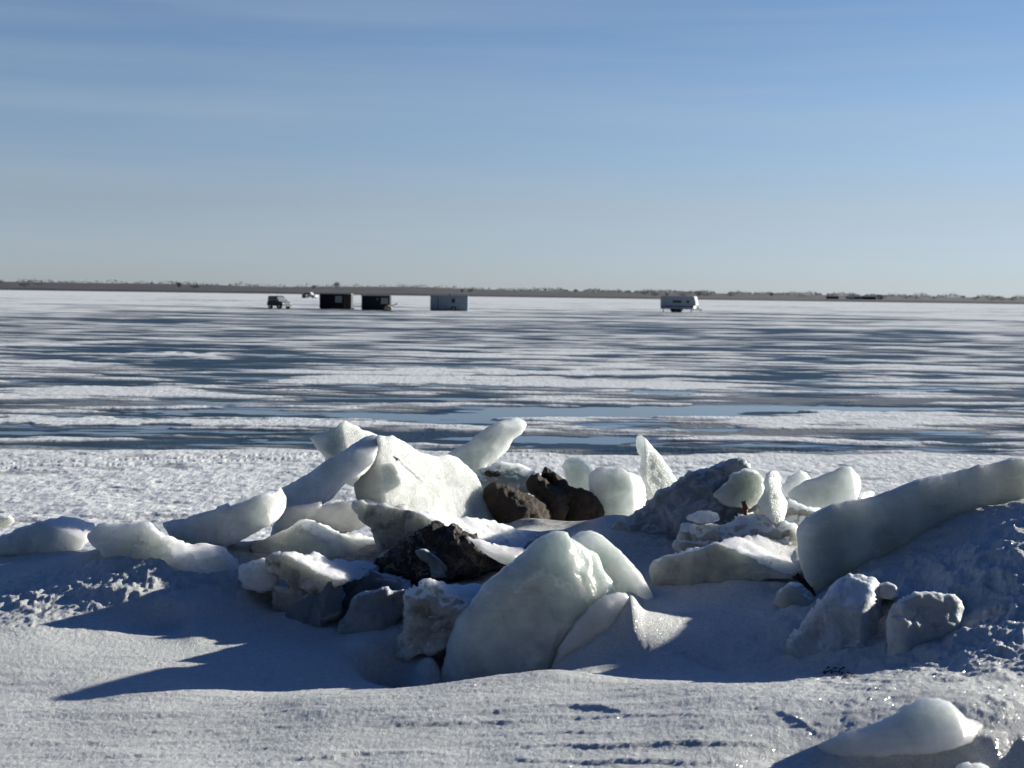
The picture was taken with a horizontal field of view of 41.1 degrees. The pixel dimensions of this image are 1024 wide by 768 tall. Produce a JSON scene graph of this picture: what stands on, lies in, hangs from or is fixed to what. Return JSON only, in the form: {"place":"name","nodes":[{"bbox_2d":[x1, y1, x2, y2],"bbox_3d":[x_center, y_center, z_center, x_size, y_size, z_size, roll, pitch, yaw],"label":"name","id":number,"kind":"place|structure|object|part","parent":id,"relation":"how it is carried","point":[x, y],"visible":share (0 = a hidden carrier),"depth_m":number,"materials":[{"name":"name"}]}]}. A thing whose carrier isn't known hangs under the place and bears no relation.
{"place":"outdoors","nodes":[
{"label":"outdoors","id":0,"kind":"place"},
{"bbox_2d":[384,305,392,310],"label":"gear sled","id":1,"kind":"object","parent":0,"point":[388,308],"visible":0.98,"depth_m":171.54,"materials":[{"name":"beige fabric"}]},
{"bbox_2d":[0,290,1023,549],"bbox_3d":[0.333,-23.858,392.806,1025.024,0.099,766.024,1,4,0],"label":"frozen lake","id":2,"kind":"structure","parent":0,"point":[156,408],"depth_m":36.78,"materials":[{"name":"white ice"}]},
{"bbox_2d":[267,296,291,308],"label":"parked car","id":3,"kind":"object","parent":2,"relation":"on","point":[279,302],"visible":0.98,"depth_m":174.95,"materials":[{"name":"paint"}]},
{"bbox_2d":[303,292,317,297],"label":"parked car","id":4,"kind":"object","parent":2,"relation":"on","point":[310,294],"visible":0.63,"depth_m":397.95,"materials":[{"name":"white paint"}]},
{"bbox_2d":[319,293,353,308],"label":"fishing shack","id":5,"kind":"structure","parent":2,"relation":"on","point":[334,301],"depth_m":181.43,"materials":[{"name":"black wood"}]},
{"bbox_2d":[335,296,341,301],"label":"window","id":6,"kind":"structure","parent":5,"relation":"in","point":[337,298],"depth_m":181.34,"materials":[{"name":"glass"}]},
{"bbox_2d":[361,295,396,310],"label":"fishing shack","id":7,"kind":"structure","parent":2,"relation":"on","point":[375,302],"depth_m":175.09,"materials":[{"name":"black wood"}]},
{"bbox_2d":[381,298,387,303],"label":"window","id":8,"kind":"structure","parent":7,"relation":"in","point":[383,300],"depth_m":175.04,"materials":[{"name":"glass"}]},
{"bbox_2d":[430,294,468,310],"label":"fishing shack","id":9,"kind":"structure","parent":2,"relation":"on","point":[447,303],"depth_m":179.56,"materials":[{"name":"metal"}]},
{"bbox_2d":[431,297,437,309],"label":"door","id":10,"kind":"structure","parent":9,"relation":"in","point":[434,300],"depth_m":179.54,"materials":[{"name":"metal"}]},
{"bbox_2d":[661,296,701,311],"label":"travel trailer","id":11,"kind":"object","parent":2,"relation":"on","point":[676,303],"visible":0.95,"depth_m":199.39,"materials":[{"name":"metal"}]},
{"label":"door","id":12,"kind":"part","parent":11,"relation":"part of","materials":[{"name":"grey metal"}]},
{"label":"window","id":13,"kind":"part","parent":11,"relation":"part of","materials":[{"name":"glass"}]},
{"bbox_2d":[0,499,1023,767],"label":"snow ground","id":14,"kind":"structure","parent":0,"point":[128,663],"depth_m":6.44,"materials":[{"name":"white snow"}]},
{"bbox_2d":[0,515,14,527],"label":"ice chunk","id":15,"kind":"object","parent":14,"relation":"on","point":[6,521],"visible":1,"depth_m":10.09,"materials":[{"name":"white ice"}]},
{"bbox_2d":[0,516,94,555],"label":"ice slab","id":16,"kind":"structure","parent":14,"relation":"on","point":[60,533],"depth_m":9.58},
{"bbox_2d":[87,522,239,573],"bbox_3d":[-2.210,1.088,8.768,1.133,0.441,0.696,1,4,0],"label":"ice ledge","id":17,"kind":"object","parent":14,"relation":"on","point":[143,540],"visible":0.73,"depth_m":8.59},
{"bbox_2d":[163,487,285,546],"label":"ice slab","id":18,"kind":"structure","parent":14,"relation":"on","point":[226,524],"depth_m":9.05,"materials":[{"name":"white ice"}]},
{"bbox_2d":[238,558,279,592],"bbox_3d":[-1.562,1.159,8.360,0.236,0.212,0.414,0,4,-17],"label":"snow chunk","id":19,"kind":"object","parent":14,"relation":"on","point":[257,576],"visible":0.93,"depth_m":8.22,"materials":[{"name":"white snow"}]},
{"bbox_2d":[249,519,375,557],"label":"ice slab","id":20,"kind":"structure","parent":14,"relation":"on","point":[305,536],"depth_m":9.12,"materials":[{"name":"white ice"}]},
{"bbox_2d":[285,580,345,626],"bbox_3d":[-1.177,1.303,8.130,0.355,0.345,0.486,0,4,-10],"label":"ice lump","id":21,"kind":"object","parent":14,"relation":"on","point":[324,607],"visible":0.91,"depth_m":7.96,"materials":[{"name":"grey ice"}]},
{"bbox_2d":[265,551,378,611],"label":"ice slab","id":22,"kind":"structure","parent":14,"relation":"on","point":[301,574],"depth_m":8.11,"materials":[{"name":"white ice"}]},
{"bbox_2d":[270,498,407,535],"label":"ice slab","id":23,"kind":"structure","parent":14,"relation":"on","point":[341,517],"depth_m":9.49,"materials":[{"name":"white ice"}]},
{"bbox_2d":[281,435,378,509],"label":"ice slab","id":24,"kind":"structure","parent":23,"relation":"on","point":[327,480],"depth_m":9.70,"materials":[{"name":"white ice"}]},
{"bbox_2d":[310,420,376,486],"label":"ice slab","id":25,"kind":"structure","parent":14,"relation":"on","point":[339,438],"depth_m":10.56,"materials":[{"name":"white ice"}]},
{"bbox_2d":[337,586,404,633],"bbox_3d":[-0.814,1.378,8.031,0.430,0.432,0.566,1,4,0],"label":"ice lump","id":26,"kind":"object","parent":14,"relation":"on","point":[377,609],"visible":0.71,"depth_m":7.85,"materials":[{"name":"white ice"}]},
{"bbox_2d":[342,568,412,609],"bbox_3d":[-0.818,1.329,8.407,0.523,0.472,0.706,1,4,0],"label":"ice lump","id":27,"kind":"object","parent":14,"relation":"on","point":[373,580],"visible":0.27,"depth_m":8.23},
{"bbox_2d":[354,435,493,519],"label":"ice slab","id":28,"kind":"structure","parent":14,"relation":"on","point":[450,485],"depth_m":10.00,"materials":[{"name":"white ice"}]},
{"bbox_2d":[393,456,424,481],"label":"twig","id":29,"kind":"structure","parent":28,"relation":"on","point":[413,472],"depth_m":9.78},
{"bbox_2d":[391,578,481,660],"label":"ice block","id":30,"kind":"structure","parent":14,"relation":"on","point":[433,610],"depth_m":7.52,"materials":[{"name":"white ice"}]},
{"bbox_2d":[374,520,506,586],"bbox_3d":[-0.426,1.084,8.669,0.857,0.458,0.752,1,4,0],"label":"boulder","id":31,"kind":"object","parent":14,"relation":"on","point":[454,550],"visible":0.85,"depth_m":8.44,"materials":[{"name":"black stone"}]},
{"bbox_2d":[415,549,447,577],"bbox_3d":[-0.493,1.103,8.374,0.206,0.195,0.237,1,4,0],"label":"ice chunk","id":32,"kind":"object","parent":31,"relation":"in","point":[438,567],"visible":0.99,"depth_m":8.30,"materials":[{"name":"white ice"}]},
{"bbox_2d":[351,500,538,557],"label":"ice slab","id":33,"kind":"structure","parent":31,"relation":"on","point":[390,526],"depth_m":8.93,"materials":[{"name":"white ice"}]},
{"bbox_2d":[465,536,525,564],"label":"snow","id":34,"kind":"structure","parent":31,"relation":"on","point":[505,555],"depth_m":8.29,"materials":[{"name":"white snow"}]},
{"bbox_2d":[474,461,534,493],"bbox_3d":[-0.064,0.779,11.122,0.501,0.286,0.477,1,4,0],"label":"ice sheet","id":35,"kind":"object","parent":14,"relation":"on","point":[516,475],"visible":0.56,"depth_m":11.02,"materials":[{"name":"white ice"}]},
{"bbox_2d":[447,417,526,471],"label":"ice slab","id":36,"kind":"structure","parent":35,"relation":"on","point":[485,447],"depth_m":11.17,"materials":[{"name":"white ice"}]},
{"bbox_2d":[484,470,500,476],"bbox_3d":[-0.149,0.713,10.841,0.149,0.055,0.090,1,4,9],"label":"rock","id":37,"kind":"object","parent":35,"relation":"in","point":[489,473],"visible":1,"depth_m":10.81,"materials":[{"name":"stone"}]},
{"bbox_2d":[483,482,551,523],"bbox_3d":[0.025,0.965,10.535,0.539,0.429,0.512,2,4,20],"label":"boulder","id":38,"kind":"object","parent":14,"relation":"on","point":[505,503],"visible":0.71,"depth_m":10.36,"materials":[{"name":"brown stone"}]},
{"bbox_2d":[441,530,614,682],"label":"ice block","id":39,"kind":"structure","parent":14,"relation":"on","point":[525,610],"depth_m":7.27,"materials":[{"name":"white ice"}]},
{"bbox_2d":[526,473,569,520],"bbox_3d":[0.283,0.902,10.845,0.350,0.391,0.530,1,4,0],"label":"boulder","id":40,"kind":"object","parent":14,"relation":"on","point":[555,498],"visible":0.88,"depth_m":10.66,"materials":[{"name":"brown stone"}]},
{"bbox_2d":[541,467,604,520],"bbox_3d":[0.497,0.940,10.953,0.527,0.552,0.472,1,4,8],"label":"boulder","id":41,"kind":"object","parent":14,"relation":"on","point":[584,505],"visible":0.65,"depth_m":10.76,"materials":[{"name":"brown stone"}]},
{"bbox_2d":[562,457,593,490],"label":"ice block","id":42,"kind":"structure","parent":14,"relation":"on","point":[577,470],"depth_m":11.28,"materials":[{"name":"white ice"}]},
{"bbox_2d":[551,592,628,667],"bbox_3d":[0.420,1.351,7.325,0.505,0.502,0.312,0,4,-15],"label":"ice chunk","id":43,"kind":"object","parent":14,"relation":"on","point":[597,618],"visible":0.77,"depth_m":7.19,"materials":[{"name":"white ice"}]},
{"bbox_2d":[571,530,652,599],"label":"ice slab","id":44,"kind":"structure","parent":14,"relation":"on","point":[624,574],"depth_m":7.97,"materials":[{"name":"white ice"}]},
{"bbox_2d":[588,466,646,515],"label":"ice block","id":45,"kind":"structure","parent":14,"relation":"on","point":[617,490],"depth_m":10.84,"materials":[{"name":"white ice"}]},
{"bbox_2d":[636,434,676,499],"bbox_3d":[1.233,0.737,11.451,0.388,0.629,0.379,1,4,0],"label":"ice shard","id":46,"kind":"object","parent":14,"relation":"on","point":[655,472],"visible":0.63,"depth_m":11.37,"materials":[{"name":"white ice"}]},
{"bbox_2d":[610,457,766,537],"bbox_3d":[1.214,0.962,9.712,1.284,0.932,1.247,1,4,0],"label":"snow heap","id":47,"kind":"object","parent":14,"relation":"on","point":[666,510],"visible":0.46,"depth_m":9.44,"materials":[{"name":"white snow"}]},
{"bbox_2d":[713,468,763,510],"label":"ice block","id":48,"kind":"structure","parent":47,"relation":"on","point":[736,489],"depth_m":9.11,"materials":[{"name":"white ice"}]},
{"bbox_2d":[649,534,802,585],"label":"ice slab","id":49,"kind":"structure","parent":14,"relation":"on","point":[759,558],"depth_m":8.29,"materials":[{"name":"white ice"}]},
{"bbox_2d":[672,512,797,552],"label":"ice block","id":50,"kind":"structure","parent":49,"relation":"on","point":[690,535],"depth_m":8.80,"materials":[{"name":"white ice"}]},
{"bbox_2d":[686,510,719,523],"bbox_3d":[1.232,0.863,8.858,0.223,0.092,0.200,1,4,0],"label":"ice chunk","id":51,"kind":"object","parent":50,"relation":"on","point":[706,517],"visible":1,"depth_m":8.79,"materials":[{"name":"white ice"}]},
{"bbox_2d":[758,470,787,524],"bbox_3d":[1.728,0.759,9.002,0.176,0.393,0.349,2,4,19],"label":"ice shard","id":52,"kind":"object","parent":50,"relation":"on","point":[772,502],"visible":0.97,"depth_m":8.89,"materials":[{"name":"white ice"}]},
{"bbox_2d":[742,500,748,514],"bbox_3d":[1.498,0.794,8.783,0.043,0.094,0.069,1,4,0],"label":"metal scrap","id":53,"kind":"object","parent":14,"relation":"in","point":[745,508],"visible":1,"depth_m":8.77,"materials":[{"name":"metal"}]},
{"bbox_2d":[773,582,814,607],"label":"ice block","id":54,"kind":"structure","parent":14,"relation":"on","point":[793,593],"depth_m":7.63,"materials":[{"name":"white ice"}]},
{"bbox_2d":[782,470,809,494],"bbox_3d":[2.165,0.740,10.345,0.188,0.183,0.378,2,4,19],"label":"ice chunk","id":55,"kind":"object","parent":14,"relation":"on","point":[793,481],"visible":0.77,"depth_m":10.27,"materials":[{"name":"white ice"}]},
{"bbox_2d":[784,497,819,525],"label":"ice chunk","id":56,"kind":"structure","parent":14,"relation":"on","point":[797,513],"depth_m":9.27,"materials":[{"name":"white ice"}]},
{"bbox_2d":[788,466,860,508],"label":"ice slab","id":57,"kind":"structure","parent":56,"relation":"on","point":[841,484],"depth_m":9.76,"materials":[{"name":"white ice"}]},
{"bbox_2d":[792,573,815,595],"bbox_3d":[1.674,1.160,7.845,0.154,0.191,0.218,1,4,0],"label":"rock","id":58,"kind":"object","parent":14,"relation":"on","point":[798,577],"visible":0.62,"depth_m":7.78,"materials":[{"name":"black stone"}]},
{"bbox_2d":[786,573,885,657],"bbox_3d":[1.798,1.286,7.406,0.551,0.607,1.175,3,4,25],"label":"ice lump","id":59,"kind":"object","parent":14,"relation":"on","point":[846,612],"visible":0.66,"depth_m":6.98,"materials":[{"name":"white ice"}]},
{"bbox_2d":[822,666,858,677],"bbox_3d":[1.554,1.368,6.454,0.113,0.087,0.423,1,4,0],"label":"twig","id":60,"kind":"object","parent":14,"relation":"on","point":[838,671],"visible":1,"depth_m":6.54,"materials":[{"name":"brown wood"}]},
{"bbox_2d":[859,491,874,498],"bbox_3d":[2.601,0.828,10.023,0.069,0.074,0.322,3,5,33],"label":"ice chunk","id":61,"kind":"object","parent":14,"relation":"on","point":[865,494],"visible":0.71,"depth_m":10.01,"materials":[{"name":"white ice"}]},
{"bbox_2d":[879,582,898,599],"bbox_3d":[1.973,1.094,7.231,0.126,0.114,0.225,1,4,9],"label":"snow clod","id":62,"kind":"object","parent":14,"relation":"on","point":[888,590],"visible":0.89,"depth_m":7.14,"materials":[{"name":"white snow"}]},
{"bbox_2d":[817,697,983,757],"bbox_3d":[1.472,1.296,5.153,0.696,0.266,0.441,1,4,0],"label":"ice chunk","id":63,"kind":"object","parent":14,"relation":"on","point":[927,725],"visible":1,"depth_m":5.00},
{"bbox_2d":[796,457,1023,591],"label":"ice slab","id":64,"kind":"structure","parent":14,"relation":"on","point":[835,541],"depth_m":8.15,"materials":[{"name":"white ice"}]},
{"bbox_2d":[886,591,963,656],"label":"ice block","id":65,"kind":"structure","parent":14,"relation":"on","point":[914,618],"depth_m":6.68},
{"bbox_2d":[956,762,988,767],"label":"ice chunk","id":66,"kind":"object","parent":14,"relation":"on","point":[970,765],"visible":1,"depth_m":4.80,"materials":[{"name":"white ice"}]},
{"bbox_2d":[0,282,1023,303],"bbox_3d":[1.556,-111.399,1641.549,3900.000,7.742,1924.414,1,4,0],"label":"hills","id":67,"kind":"structure","parent":0,"point":[188,288],"depth_m":851.61,"materials":[{"name":"plant"}]},
{"bbox_2d":[0,279,1023,298],"bbox_3d":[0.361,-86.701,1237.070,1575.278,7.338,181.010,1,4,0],"label":"treeline","id":68,"kind":"object","parent":67,"relation":"on","point":[737,292],"visible":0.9,"depth_m":1208.26,"materials":[{"name":"brown plant"}]},
{"bbox_2d":[826,295,838,298],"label":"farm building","id":69,"kind":"structure","parent":67,"relation":"on","point":[832,296],"depth_m":755.58,"materials":[{"name":"grey"}]},
{"bbox_2d":[850,295,862,298],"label":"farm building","id":70,"kind":"structure","parent":67,"relation":"on","point":[858,297],"depth_m":785.28,"materials":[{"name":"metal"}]},
{"bbox_2d":[862,295,875,299],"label":"farm building","id":71,"kind":"structure","parent":67,"relation":"on","point":[872,297],"depth_m":755.83,"materials":[{"name":"grey"}]},
{"bbox_2d":[0,0,1023,297],"label":"sky","id":72,"kind":"structure","parent":0,"point":[860,147],"materials":[{"name":"blue"}]}
]}

